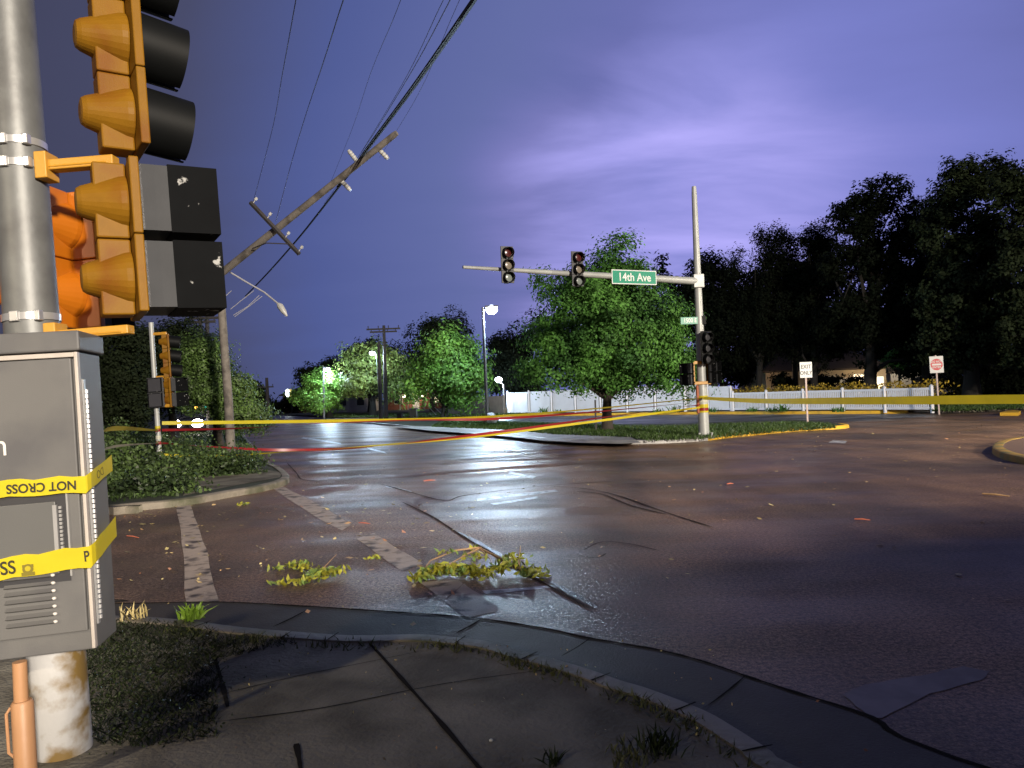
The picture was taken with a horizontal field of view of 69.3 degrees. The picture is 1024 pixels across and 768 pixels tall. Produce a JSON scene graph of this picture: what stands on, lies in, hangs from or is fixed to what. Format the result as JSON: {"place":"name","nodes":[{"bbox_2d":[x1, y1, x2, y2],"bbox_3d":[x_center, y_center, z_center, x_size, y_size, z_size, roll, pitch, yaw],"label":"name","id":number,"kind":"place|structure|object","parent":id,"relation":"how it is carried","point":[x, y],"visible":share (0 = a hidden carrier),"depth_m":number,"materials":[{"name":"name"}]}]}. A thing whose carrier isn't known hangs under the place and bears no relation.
{"place":"outdoors","nodes":[
{"label":"outdoors","id":0,"kind":"place"},
{"bbox_2d":[106,415,281,504],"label":"turf bank","id":1,"kind":"structure","parent":0,"point":[165,497],"depth_m":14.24,"materials":[{"name":"plant"}]},
{"bbox_2d":[99,324,137,408],"bbox_3d":[-17.722,-1.243,29.866,5.173,7.976,4.175,-2,-1,0],"label":"dark tree","id":2,"kind":"object","parent":1,"relation":"on","point":[107,343],"visible":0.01,"depth_m":29.84,"materials":[{"name":"green plant"}]},
{"bbox_2d":[99,320,175,439],"bbox_3d":[-16.379,-0.044,31.036,4.484,5.517,3.742,-2,-1,0],"label":"dark tree","id":3,"kind":"object","parent":1,"relation":"on","point":[127,399],"visible":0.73,"depth_m":30.24,"materials":[{"name":"green plant"}]},
{"bbox_2d":[103,427,213,480],"bbox_3d":[-7.998,1.495,15.836,3.038,1.219,2.021,-2,-1,0],"label":"bush","id":4,"kind":"object","parent":1,"relation":"on","point":[137,452],"visible":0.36,"depth_m":15.68,"materials":[{"name":"green plant"}]},
{"bbox_2d":[148,322,169,454],"bbox_3d":[-8.432,0.365,17.762,0.319,3.701,0.480,0,-2,-65],"label":"signal post","id":5,"kind":"object","parent":1,"relation":"on","point":[152,333],"visible":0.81,"depth_m":17.75,"materials":[{"name":"metal"}]},
{"bbox_2d":[146,377,165,407],"bbox_3d":[-8.484,0.204,17.730,0.397,0.716,0.304,-4,-1,-2],"label":"pedestrian signal","id":6,"kind":"object","parent":5,"relation":"attached to","point":[155,391],"visible":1,"depth_m":17.62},
{"bbox_2d":[158,334,182,376],"bbox_3d":[-8.221,-0.676,17.849,0.494,1.038,0.382,-4,-1,-20],"label":"traffic signal","id":7,"kind":"object","parent":5,"relation":"attached to","point":[168,356],"visible":1,"depth_m":17.74,"materials":[{"name":"metal"}]},
{"bbox_2d":[163,377,188,407],"bbox_3d":[-8.141,0.197,17.866,0.554,0.716,0.397,-4,-1,-8],"label":"pedestrian signal","id":8,"kind":"object","parent":5,"relation":"attached to","point":[172,397],"visible":0.91,"depth_m":17.73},
{"bbox_2d":[162,403,683,430],"bbox_3d":[-1.171,0.910,20.784,15.664,0.266,0.070,-2,-1,-23],"label":"caution tape","id":9,"kind":"object","parent":5,"relation":"attached to","point":[456,419],"visible":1,"depth_m":20.71,"materials":[{"name":"plastic"}]},
{"bbox_2d":[162,398,699,424],"bbox_3d":[-1.169,0.811,20.783,15.666,0.332,0.080,-2,-1,-23],"label":"caution tape","id":10,"kind":"object","parent":5,"relation":"attached to","point":[251,422],"visible":1,"depth_m":19.35,"materials":[{"name":"plastic"}]},
{"bbox_2d":[162,404,699,450],"bbox_3d":[-1.162,1.240,20.781,15.662,0.774,0.076,-2,-1,-23],"label":"caution tape","id":11,"kind":"object","parent":5,"relation":"attached to","point":[469,435],"visible":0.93,"depth_m":20.54,"materials":[{"name":"plastic"}]},
{"bbox_2d":[165,406,700,456],"bbox_3d":[-1.166,1.279,20.783,15.667,0.705,0.070,-2,-1,-23],"label":"caution tape","id":12,"kind":"object","parent":5,"relation":"attached to","point":[585,422],"visible":0.74,"depth_m":21.58,"materials":[{"name":"plastic"}]},
{"bbox_2d":[104,416,220,454],"bbox_3d":[-11.960,1.698,24.346,4.530,1.356,2.011,-2,-1,0],"label":"hedge","id":13,"kind":"object","parent":1,"relation":"on","point":[128,438],"visible":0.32,"depth_m":24.26,"materials":[{"name":"green plant"}]},
{"bbox_2d":[107,454,219,498],"bbox_3d":[-6.699,1.647,13.487,2.788,0.753,1.758,-2,-1,11],"label":"bush","id":14,"kind":"object","parent":1,"relation":"on","point":[163,482],"visible":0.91,"depth_m":13.28,"materials":[{"name":"green plant"}]},
{"bbox_2d":[142,317,209,441],"bbox_3d":[-15.206,-0.269,33.146,4.914,5.945,3.535,-2,-1,0],"label":"dark tree","id":15,"kind":"object","parent":1,"relation":"on","point":[174,330],"visible":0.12,"depth_m":32.72,"materials":[{"name":"green plant"}]},
{"bbox_2d":[160,325,284,445],"bbox_3d":[-11.323,0.056,28.406,4.956,4.873,2.986,-2,-1,0],"label":"leaning tree","id":16,"kind":"object","parent":1,"relation":"on","point":[200,362],"visible":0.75,"depth_m":28.00,"materials":[{"name":"green plant"}]},
{"bbox_2d":[164,440,286,476],"bbox_3d":[-6.599,1.653,16.760,2.663,0.836,1.919,-2,-1,20],"label":"bush","id":17,"kind":"object","parent":1,"relation":"on","point":[235,464],"visible":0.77,"depth_m":16.57,"materials":[{"name":"green plant"}]},
{"bbox_2d":[218,131,398,451],"bbox_3d":[-6.552,-2.453,22.926,7.584,9.366,1.702,-3,-1,37],"label":"utility pole","id":18,"kind":"object","parent":1,"relation":"on","point":[274,230],"visible":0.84,"depth_m":23.63,"materials":[{"name":"brown wood"}]},
{"bbox_2d":[245,0,476,296],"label":"overhead cable","id":19,"kind":"object","parent":18,"relation":"attached to","point":[470,5],"visible":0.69,"depth_m":15.95,"materials":[{"name":"rubber"}]},
{"bbox_2d":[337,0,470,187],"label":"overhead cable","id":20,"kind":"object","parent":18,"relation":"attached to","point":[431,59],"visible":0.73,"depth_m":13.06,"materials":[{"name":"rubber"}]},
{"bbox_2d":[183,469,280,495],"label":"sidewalk","id":21,"kind":"structure","parent":0,"point":[223,481],"depth_m":15.36,"materials":[{"name":"concrete"}]},
{"bbox_2d":[0,622,757,767],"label":"sidewalk","id":22,"kind":"structure","parent":0,"point":[515,724],"depth_m":3.60,"materials":[{"name":"concrete"}]},
{"bbox_2d":[4,659,37,767],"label":"conduit","id":23,"kind":"object","parent":22,"relation":"on","point":[23,727],"visible":1,"depth_m":2.96,"materials":[{"name":"plastic"}]},
{"bbox_2d":[0,0,134,762],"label":"signal pole","id":24,"kind":"object","parent":22,"relation":"on","point":[31,168],"visible":0.66,"depth_m":3.33,"materials":[{"name":"metal"}]},
{"bbox_2d":[0,330,115,659],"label":"control cabinet","id":25,"kind":"object","parent":24,"relation":"attached to","point":[51,418],"visible":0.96,"depth_m":3.09,"materials":[{"name":"metal"}]},
{"bbox_2d":[0,455,112,497],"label":"caution tape","id":26,"kind":"object","parent":25,"relation":"attached to","point":[57,484],"visible":1,"depth_m":3.07,"materials":[{"name":"yellow"}]},
{"bbox_2d":[0,516,116,580],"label":"caution tape","id":27,"kind":"object","parent":25,"relation":"attached to","point":[23,565],"visible":1,"depth_m":3.07,"materials":[{"name":"yellow"}]},
{"bbox_2d":[50,186,134,328],"bbox_3d":[-2.349,-0.637,3.927,0.397,0.716,0.554,-5,-1,6],"label":"pedestrian signal","id":28,"kind":"object","parent":24,"relation":"attached to","point":[74,241],"visible":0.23,"depth_m":3.81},
{"bbox_2d":[67,192,104,328],"bbox_3d":[-2.354,-0.637,3.882,0.397,0.716,0.060,-5,-1,6],"label":"door","id":29,"kind":"structure","parent":28,"relation":"in","point":[84,251],"depth_m":3.85,"materials":[{"name":"metal"}]},
{"bbox_2d":[72,0,195,162],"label":"traffic signal","id":30,"kind":"object","parent":24,"relation":"attached to","point":[129,48],"visible":0.99,"depth_m":3.38,"materials":[{"name":"metal"}]},
{"bbox_2d":[123,0,150,161],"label":"door","id":31,"kind":"structure","parent":30,"relation":"in","point":[137,73],"depth_m":3.33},
{"bbox_2d":[74,155,226,320],"bbox_3d":[-1.706,-0.663,3.482,0.582,0.694,0.386,-4,-1,-33],"label":"pedestrian signal","id":32,"kind":"object","parent":24,"relation":"attached to","point":[157,234],"visible":1,"depth_m":3.36,"materials":[{"name":"metal"}]},
{"bbox_2d":[125,155,149,320],"bbox_3d":[-1.761,-0.659,3.446,0.060,0.694,0.386,-4,-1,-33],"label":"door","id":33,"kind":"structure","parent":32,"relation":"in","point":[136,238],"depth_m":3.29,"materials":[{"name":"metal"}]},
{"bbox_2d":[86,617,295,753],"bbox_3d":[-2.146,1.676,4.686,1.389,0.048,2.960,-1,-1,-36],"label":"lawn grass","id":34,"kind":"structure","parent":22,"relation":"on","point":[139,634],"depth_m":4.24,"materials":[{"name":"plant"}]},
{"bbox_2d":[370,644,481,767],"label":"sidewalk joint","id":35,"kind":"object","parent":22,"relation":"on","point":[445,727],"visible":1,"depth_m":3.57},
{"bbox_2d":[163,622,769,767],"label":"edge grass","id":36,"kind":"structure","parent":22,"relation":"on","point":[622,696],"depth_m":4.11,"materials":[{"name":"plant"}]},
{"bbox_2d":[595,733,667,767],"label":"weed tuft","id":37,"kind":"object","parent":22,"relation":"on","point":[622,762],"visible":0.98,"depth_m":3.10,"materials":[{"name":"plant"}]},
{"bbox_2d":[619,721,693,761],"bbox_3d":[0.619,1.520,3.162,0.291,0.101,0.246,-2,-1,-22],"label":"weed tuft","id":38,"kind":"object","parent":22,"relation":"on","point":[656,745],"visible":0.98,"depth_m":3.18,"materials":[{"name":"green plant"}]},
{"bbox_2d":[325,412,534,417],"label":"lawn grass","id":39,"kind":"structure","parent":0,"point":[394,414],"depth_m":67.15,"materials":[{"name":"plant"}]},
{"bbox_2d":[0,0,1023,401],"label":"sky","id":40,"kind":"structure","parent":0,"point":[540,129],"materials":[{"name":"purple"}]},
{"bbox_2d":[394,426,640,443],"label":"path","id":41,"kind":"structure","parent":0,"point":[586,438],"depth_m":27.00,"materials":[{"name":"concrete"}]},
{"bbox_2d":[109,409,1023,767],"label":"road","id":42,"kind":"structure","parent":0,"point":[903,583],"depth_m":8.09,"materials":[{"name":"asphalt"}]},
{"bbox_2d":[177,407,212,431],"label":"emergency car","id":43,"kind":"object","parent":42,"relation":"on","point":[199,417],"visible":0.16,"depth_m":44.16,"materials":[{"name":"paint"}]},
{"bbox_2d":[176,505,218,601],"bbox_3d":[-4.085,1.938,9.428,0.280,0.001,7.127,-2,-1,-25],"label":"crosswalk bar","id":44,"kind":"object","parent":42,"relation":"on","point":[196,564],"visible":0.88,"depth_m":7.84,"materials":[{"name":"paint"}]},
{"bbox_2d":[108,432,289,514],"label":"kerb","id":45,"kind":"structure","parent":42,"relation":"on","point":[138,507],"depth_m":12.66,"materials":[{"name":"concrete"}]},
{"bbox_2d":[266,554,351,586],"bbox_3d":[-2.052,1.777,7.112,0.781,0.169,0.957,-1,-1,-37],"label":"broken branch","id":46,"kind":"object","parent":42,"relation":"on","point":[322,571],"visible":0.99,"depth_m":6.93,"materials":[{"name":"plant"}]},
{"bbox_2d":[275,486,349,529],"bbox_3d":[-3.426,1.959,12.239,0.317,0.001,6.088,-2,-1,-26],"label":"crosswalk bar","id":47,"kind":"object","parent":42,"relation":"on","point":[322,513],"visible":0.84,"depth_m":11.49,"materials":[{"name":"paint"}]},
{"bbox_2d":[283,366,353,418],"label":"tree","id":48,"kind":"object","parent":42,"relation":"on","point":[308,397],"visible":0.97,"depth_m":72.88,"materials":[{"name":"green plant"}]},
{"bbox_2d":[366,325,399,418],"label":"utility pole","id":49,"kind":"object","parent":42,"relation":"on","point":[385,393],"visible":1,"depth_m":65.87,"materials":[{"name":"brown wood"}]},
{"bbox_2d":[357,533,422,571],"bbox_3d":[-1.387,1.824,8.155,0.285,0.001,2.220,-2,-1,-25],"label":"crosswalk bar","id":50,"kind":"object","parent":42,"relation":"on","point":[391,554],"visible":1,"depth_m":7.96,"materials":[{"name":"paint"}]},
{"bbox_2d":[421,580,462,599],"bbox_3d":[-0.547,1.767,6.418,0.334,0.001,0.688,-2,-1,-24],"label":"crosswalk bar","id":51,"kind":"object","parent":42,"relation":"on","point":[441,589],"visible":1,"depth_m":6.47,"materials":[{"name":"paint"}]},
{"bbox_2d":[115,615,799,767],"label":"kerb","id":52,"kind":"structure","parent":42,"relation":"on","point":[722,729],"depth_m":4.14,"materials":[{"name":"concrete"}]},
{"bbox_2d":[173,601,217,621],"bbox_3d":[-2.317,1.638,5.393,0.265,0.118,0.293,-1,-1,-43],"label":"weed tuft","id":53,"kind":"object","parent":52,"relation":"on","point":[192,613],"visible":1,"depth_m":5.33,"materials":[{"name":"green plant"}]},
{"bbox_2d":[445,584,498,616],"bbox_3d":[-0.385,1.756,6.042,0.333,0.001,0.958,-2,-1,-24],"label":"crosswalk bar","id":54,"kind":"object","parent":42,"relation":"on","point":[465,600],"visible":1,"depth_m":5.92,"materials":[{"name":"paint"}]},
{"bbox_2d":[407,544,551,582],"bbox_3d":[-0.305,1.690,7.171,1.323,0.222,1.315,-2,-1,0],"label":"broken branch","id":55,"kind":"object","parent":42,"relation":"on","point":[453,568],"visible":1,"depth_m":6.79,"materials":[{"name":"plant"}]},
{"bbox_2d":[458,532,596,608],"bbox_3d":[-0.001,1.761,7.360,0.090,0.001,3.664,-2,-1,-21],"label":"wet seam line","id":56,"kind":"object","parent":42,"relation":"on","point":[576,596],"visible":0.8,"depth_m":6.44,"materials":[{"name":"asphalt"}]},
{"bbox_2d":[351,422,707,443],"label":"kerb","id":57,"kind":"structure","parent":42,"relation":"on","point":[659,441],"depth_m":23.60,"materials":[{"name":"concrete"}]},
{"bbox_2d":[115,600,982,767],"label":"gutter","id":58,"kind":"object","parent":42,"relation":"on","point":[792,728],"visible":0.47,"depth_m":4.22,"materials":[{"name":"concrete"}]},
{"bbox_2d":[114,599,991,767],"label":"gutter seam","id":59,"kind":"object","parent":58,"relation":"on","point":[884,725],"visible":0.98,"depth_m":4.48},
{"bbox_2d":[109,425,1007,625],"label":"leaf litter","id":60,"kind":"object","parent":42,"relation":"on","point":[308,611],"visible":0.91,"depth_m":9.98,"materials":[{"name":"plant"}]},
{"bbox_2d":[508,410,907,416],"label":"yellow kerb","id":61,"kind":"structure","parent":42,"relation":"on","point":[800,412],"depth_m":44.52,"materials":[{"name":"paint"}]},
{"bbox_2d":[842,666,989,717],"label":"puddle","id":62,"kind":"object","parent":42,"relation":"on","point":[881,699],"visible":1,"depth_m":3.97,"materials":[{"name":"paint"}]},
{"bbox_2d":[929,355,943,414],"bbox_3d":[20.539,0.042,35.740,0.635,2.865,0.059,-3,-1,6],"label":"traffic sign","id":63,"kind":"object","parent":42,"relation":"on","point":[936,364],"visible":1,"depth_m":35.73,"materials":[{"name":"metal"}]},
{"bbox_2d":[992,436,1023,463],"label":"yellow kerb","id":64,"kind":"structure","parent":42,"relation":"on","point":[999,450],"depth_m":15.30,"materials":[{"name":"concrete"}]},
{"bbox_2d":[323,419,842,440],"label":"verge","id":65,"kind":"structure","parent":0,"point":[422,423],"depth_m":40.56,"materials":[{"name":"plant"}]},
{"bbox_2d":[390,317,500,420],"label":"lit tree","id":66,"kind":"object","parent":65,"relation":"on","point":[450,368],"visible":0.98,"depth_m":49.68,"materials":[{"name":"green plant"}]},
{"bbox_2d":[482,305,497,422],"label":"street lamp","id":67,"kind":"object","parent":65,"relation":"on","point":[490,309],"visible":0.88,"depth_m":41.85,"materials":[{"name":"metal"}]},
{"bbox_2d":[462,186,713,438],"bbox_3d":[2.475,-2.231,22.463,8.547,8.193,0.677,-2,-1,-24],"label":"mast arm pole","id":68,"kind":"object","parent":65,"relation":"on","point":[695,280],"visible":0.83,"depth_m":23.87,"materials":[{"name":"metal"}]},
{"bbox_2d":[500,246,514,283],"bbox_3d":[-0.120,-3.346,20.774,0.382,1.036,0.484,-2,-1,-20],"label":"traffic signal","id":69,"kind":"object","parent":68,"relation":"attached to","point":[507,266],"visible":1,"depth_m":20.73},
{"bbox_2d":[571,251,585,286],"bbox_3d":[1.936,-3.382,21.767,0.382,1.037,0.485,-2,-1,-20],"label":"traffic signal","id":70,"kind":"object","parent":68,"relation":"attached to","point":[578,268],"visible":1,"depth_m":21.72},
{"bbox_2d":[611,269,656,284],"bbox_3d":[3.769,-3.285,22.802,1.601,0.443,0.022,-2,-1,-23],"label":"street sign","id":71,"kind":"object","parent":68,"relation":"attached to","point":[639,277],"visible":1,"depth_m":22.79,"materials":[{"name":"metal"}]},
{"bbox_2d":[679,363,694,384],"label":"pedestrian signal","id":72,"kind":"object","parent":68,"relation":"attached to","point":[686,370],"visible":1,"depth_m":23.79,"materials":[{"name":"plastic"}]},
{"bbox_2d":[700,331,714,363],"bbox_3d":[6.211,-1.163,23.601,0.387,1.051,0.488,-2,-1,-14],"label":"traffic signal","id":73,"kind":"object","parent":68,"relation":"attached to","point":[707,348],"visible":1,"depth_m":23.56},
{"bbox_2d":[706,361,721,382],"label":"pedestrian signal","id":74,"kind":"object","parent":68,"relation":"attached to","point":[713,376],"visible":0.93,"depth_m":23.77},
{"bbox_2d":[703,395,1023,403],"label":"caution tape","id":75,"kind":"object","parent":68,"relation":"attached to","point":[984,399],"visible":1,"depth_m":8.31,"materials":[{"name":"plastic"}]},
{"bbox_2d":[508,227,722,429],"bbox_3d":[3.819,-2.150,29.766,7.478,8.229,6.238,-1,-1,-31],"label":"maple tree","id":76,"kind":"object","parent":65,"relation":"on","point":[602,337],"visible":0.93,"depth_m":28.89,"materials":[{"name":"green plant"}]},
{"bbox_2d":[270,393,946,415],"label":"lawn","id":77,"kind":"structure","parent":0,"point":[389,411],"depth_m":78.05,"materials":[{"name":"plant"}]},
{"bbox_2d":[270,391,303,413],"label":"dark tree","id":78,"kind":"object","parent":77,"relation":"on","point":[284,403],"visible":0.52,"depth_m":111.45,"materials":[{"name":"green plant"}]},
{"bbox_2d":[291,354,339,413],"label":"dark tree","id":79,"kind":"object","parent":77,"relation":"on","point":[302,370],"visible":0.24,"depth_m":99.32,"materials":[{"name":"green plant"}]},
{"bbox_2d":[332,388,378,412],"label":"house","id":80,"kind":"structure","parent":77,"relation":"on","point":[355,405],"depth_m":103.97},
{"bbox_2d":[326,334,408,411],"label":"dark tree","id":81,"kind":"object","parent":77,"relation":"on","point":[355,353],"visible":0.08,"depth_m":95.46,"materials":[{"name":"green plant"}]},
{"bbox_2d":[331,333,409,417],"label":"tree","id":82,"kind":"object","parent":77,"relation":"on","point":[363,381],"visible":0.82,"depth_m":71.10,"materials":[{"name":"green plant"}]},
{"bbox_2d":[388,388,441,409],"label":"house","id":83,"kind":"structure","parent":77,"relation":"on","point":[392,406],"depth_m":109.97,"materials":[{"name":"red brick"}]},
{"bbox_2d":[391,304,476,411],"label":"dark tree","id":84,"kind":"object","parent":77,"relation":"on","point":[432,322],"visible":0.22,"depth_m":83.24,"materials":[{"name":"green plant"}]},
{"bbox_2d":[448,394,504,413],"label":"board fence","id":85,"kind":"object","parent":77,"relation":"on","point":[496,404],"visible":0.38,"depth_m":61.22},
{"bbox_2d":[481,308,552,398],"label":"dark tree","id":86,"kind":"object","parent":77,"relation":"on","point":[507,357],"visible":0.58,"depth_m":64.87,"materials":[{"name":"green plant"}]},
{"bbox_2d":[506,385,685,412],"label":"vinyl fence","id":87,"kind":"object","parent":77,"relation":"on","point":[520,402],"visible":0.56,"depth_m":56.72,"materials":[{"name":"plastic"}]},
{"bbox_2d":[652,251,695,337],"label":"dark tree","id":88,"kind":"object","parent":77,"relation":"on","point":[663,270],"visible":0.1,"depth_m":65.94,"materials":[{"name":"green plant"}]},
{"bbox_2d":[685,384,731,410],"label":"vinyl fence","id":89,"kind":"object","parent":77,"relation":"on","point":[725,391],"visible":0.41,"depth_m":49.03,"materials":[{"name":"plastic"}]},
{"bbox_2d":[666,245,775,386],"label":"dark tree","id":90,"kind":"object","parent":77,"relation":"on","point":[713,303],"visible":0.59,"depth_m":62.84,"materials":[{"name":"green plant"}]},
{"bbox_2d":[686,344,773,390],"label":"dark tree","id":91,"kind":"object","parent":77,"relation":"on","point":[742,377],"visible":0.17,"depth_m":76.59,"materials":[{"name":"green plant"}]},
{"bbox_2d":[714,218,816,396],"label":"dark tree","id":92,"kind":"object","parent":77,"relation":"on","point":[761,323],"visible":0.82,"depth_m":61.28,"materials":[{"name":"green plant"}]},
{"bbox_2d":[767,371,795,397],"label":"shrub","id":93,"kind":"object","parent":77,"relation":"on","point":[780,379],"visible":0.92,"depth_m":65.33,"materials":[{"name":"green plant"}]},
{"bbox_2d":[715,248,856,390],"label":"dark tree","id":94,"kind":"object","parent":77,"relation":"on","point":[794,369],"visible":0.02,"depth_m":69.63,"materials":[{"name":"green plant"}]},
{"bbox_2d":[766,213,860,395],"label":"dark tree","id":95,"kind":"object","parent":77,"relation":"on","point":[814,242],"visible":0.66,"depth_m":59.43,"materials":[{"name":"green plant"}]},
{"bbox_2d":[738,346,889,398],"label":"house","id":96,"kind":"structure","parent":77,"relation":"on","point":[847,367],"depth_m":74.01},
{"bbox_2d":[731,384,933,412],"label":"picket fence","id":97,"kind":"object","parent":77,"relation":"on","point":[894,392],"visible":0.67,"depth_m":41.55,"materials":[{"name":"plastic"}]},
{"bbox_2d":[729,378,959,407],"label":"hedge","id":98,"kind":"object","parent":77,"relation":"on","point":[838,387],"visible":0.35,"depth_m":44.82,"materials":[{"name":"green plant"}]},
{"bbox_2d":[800,171,944,396],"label":"dark tree","id":99,"kind":"object","parent":77,"relation":"on","point":[868,318],"visible":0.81,"depth_m":53.26,"materials":[{"name":"green plant"}]},
{"bbox_2d":[882,332,951,383],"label":"dark tree","id":100,"kind":"object","parent":77,"relation":"on","point":[908,373],"visible":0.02,"depth_m":81.43,"materials":[{"name":"green plant"}]},
{"bbox_2d":[886,365,952,392],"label":"house","id":101,"kind":"structure","parent":77,"relation":"on","point":[889,376],"depth_m":87.99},
{"bbox_2d":[889,204,955,395],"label":"dark tree","id":102,"kind":"object","parent":77,"relation":"on","point":[925,374],"visible":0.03,"depth_m":57.77,"materials":[{"name":"green plant"}]},
{"bbox_2d":[902,148,1023,394],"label":"dark tree","id":103,"kind":"object","parent":77,"relation":"on","point":[963,308],"visible":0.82,"depth_m":45.45,"materials":[{"name":"green plant"}]},
{"bbox_2d":[931,354,1008,395],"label":"dark tree","id":104,"kind":"object","parent":77,"relation":"on","point":[987,386],"visible":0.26,"depth_m":68.84,"materials":[{"name":"green plant"}]},
{"bbox_2d":[931,404,1023,410],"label":"lawn grass","id":105,"kind":"structure","parent":77,"relation":"on","point":[957,407],"depth_m":37.23,"materials":[{"name":"plant"}]},
{"bbox_2d":[980,162,1023,373],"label":"dark tree","id":106,"kind":"object","parent":77,"relation":"on","point":[1009,264],"visible":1,"depth_m":40.01,"materials":[{"name":"green plant"}]},
{"bbox_2d":[497,414,925,423],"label":"sidewalk","id":107,"kind":"structure","parent":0,"point":[666,419],"depth_m":39.60,"materials":[{"name":"concrete"}]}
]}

